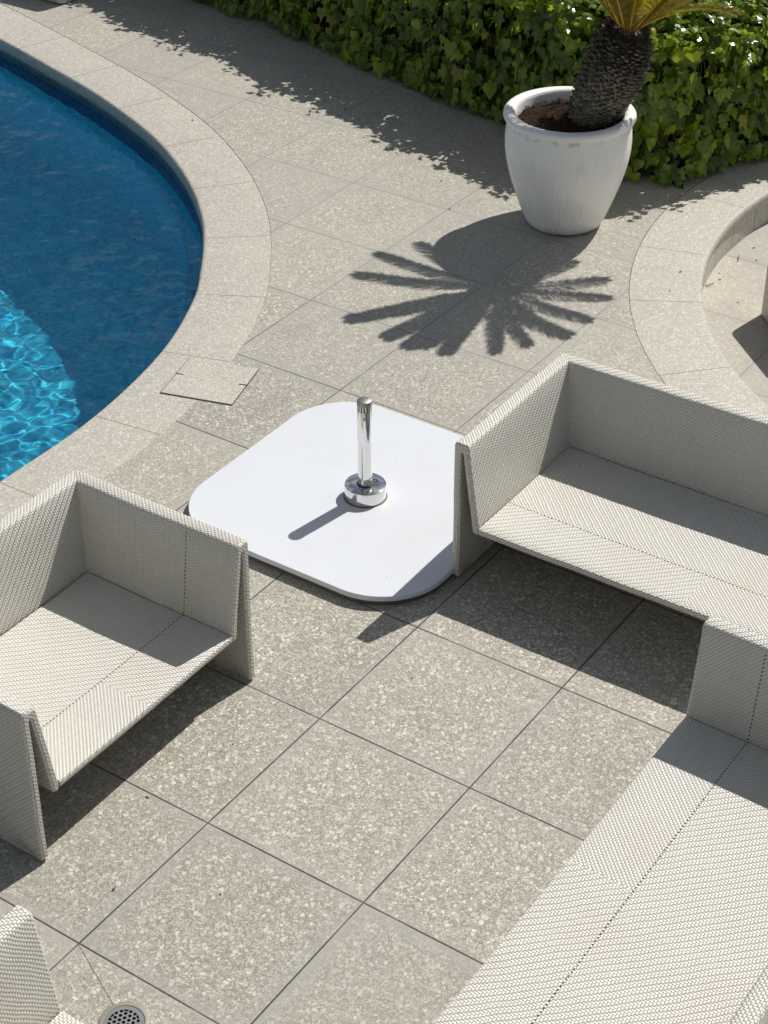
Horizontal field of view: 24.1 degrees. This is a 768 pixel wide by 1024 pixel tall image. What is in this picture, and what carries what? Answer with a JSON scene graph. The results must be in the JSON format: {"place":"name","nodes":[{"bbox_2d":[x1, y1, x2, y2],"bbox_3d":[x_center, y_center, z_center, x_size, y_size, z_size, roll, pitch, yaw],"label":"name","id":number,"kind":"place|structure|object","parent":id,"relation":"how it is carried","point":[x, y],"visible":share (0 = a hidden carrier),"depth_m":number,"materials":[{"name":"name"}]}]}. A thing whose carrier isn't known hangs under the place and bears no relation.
{"place":"outdoors","nodes":[
{"label":"outdoors","id":0,"kind":"place"},
{"bbox_2d":[47,0,72,3],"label":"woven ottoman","id":1,"kind":"object","parent":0,"point":[60,1],"visible":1,"depth_m":11.99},
{"bbox_2d":[0,49,202,236],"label":"pool basin","id":2,"kind":"object","parent":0,"point":[104,115],"visible":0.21,"depth_m":10.76,"materials":[{"name":"tile"}]},
{"bbox_2d":[0,59,202,480],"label":"pool water","id":3,"kind":"structure","parent":2,"relation":"in","point":[101,243],"depth_m":9.20,"materials":[{"name":"blue liquid"}]},
{"bbox_2d":[0,4,270,519],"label":"pool coping","id":4,"kind":"object","parent":2,"relation":"on","point":[141,412],"visible":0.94,"depth_m":8.99,"materials":[{"name":"stone"}]},
{"bbox_2d":[160,357,258,404],"bbox_3d":[-0.766,-0.581,7.937,0.342,0.004,0.329,10,36,15],"label":"access cover","id":5,"kind":"object","parent":4,"relation":"on","point":[210,381],"visible":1,"depth_m":7.93,"materials":[{"name":"stone"}]},
{"bbox_2d":[0,0,738,1023],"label":"patio paving","id":6,"kind":"structure","parent":0,"point":[352,812],"depth_m":6.28,"materials":[{"name":"stone"}]},
{"bbox_2d":[0,905,82,1023],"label":"woven armchair","id":7,"kind":"object","parent":6,"relation":"on","point":[28,995],"visible":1,"depth_m":4.61,"materials":[{"name":"beige wicker"}]},
{"bbox_2d":[98,1002,148,1023],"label":"floor drain","id":8,"kind":"object","parent":6,"relation":"on","point":[126,1013],"visible":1,"depth_m":5.06,"materials":[{"name":"metal"}]},
{"bbox_2d":[0,469,254,860],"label":"woven armchair","id":9,"kind":"object","parent":6,"relation":"on","point":[122,611],"visible":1,"depth_m":6.04,"materials":[{"name":"beige wicker"}]},
{"bbox_2d":[188,396,463,604],"bbox_3d":[-0.083,-0.245,7.024,1.144,0.493,1.144,21,40,28],"label":"umbrella base","id":10,"kind":"object","parent":6,"relation":"on","point":[352,501],"visible":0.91,"depth_m":7.04,"materials":[{"name":"metal"}]},
{"bbox_2d":[259,15,738,188],"bbox_3d":[1.047,-4.101,12.992,10.600,0.001,6.300,21,40,28],"label":"planting bed","id":11,"kind":"object","parent":6,"relation":"on","point":[651,172],"visible":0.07,"depth_m":9.71,"materials":[{"name":"soil"}]},
{"bbox_2d":[195,0,767,187],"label":"ivy hedge","id":12,"kind":"object","parent":11,"relation":"on","point":[699,103],"visible":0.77,"depth_m":9.77,"materials":[{"name":"green plant"}]},
{"bbox_2d":[503,86,636,234],"bbox_3d":[0.923,-1.749,9.085,0.660,0.597,0.660,21,40,28],"label":"plant pot","id":13,"kind":"object","parent":6,"relation":"on","point":[566,174],"visible":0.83,"depth_m":8.88,"materials":[{"name":"white ceramic"}]},
{"bbox_2d":[567,0,741,128],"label":"cycad palm","id":14,"kind":"object","parent":13,"relation":"on","point":[612,75],"visible":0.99,"depth_m":8.59,"materials":[{"name":"brown plant"}]},
{"bbox_2d":[433,616,767,1023],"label":"woven sofa","id":15,"kind":"object","parent":6,"relation":"on","point":[649,905],"visible":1,"depth_m":5.07,"materials":[{"name":"beige wicker"}]},
{"bbox_2d":[452,353,767,637],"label":"woven sofa","id":16,"kind":"object","parent":6,"relation":"on","point":[657,492],"visible":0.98,"depth_m":6.64,"materials":[{"name":"beige wicker"}]},
{"bbox_2d":[702,222,767,405],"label":"paving","id":17,"kind":"structure","parent":0,"point":[739,331],"depth_m":8.87,"materials":[{"name":"stone"}]},
{"bbox_2d":[702,201,767,289],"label":"step riser","id":18,"kind":"object","parent":17,"relation":"on","point":[742,228],"visible":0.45,"depth_m":9.41,"materials":[{"name":"stone"}]},
{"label":"step bed","id":19,"kind":"structure","parent":17,"relation":"on","visible":0},
{"bbox_2d":[629,158,767,416],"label":"curved step","id":20,"kind":"object","parent":19,"relation":"on","point":[688,231],"visible":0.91,"depth_m":8.68,"materials":[{"name":"stone"}]},
{"bbox_2d":[761,267,767,322],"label":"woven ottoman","id":21,"kind":"object","parent":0,"point":[764,313],"visible":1,"depth_m":8.72,"materials":[{"name":"beige wicker"}]}
]}

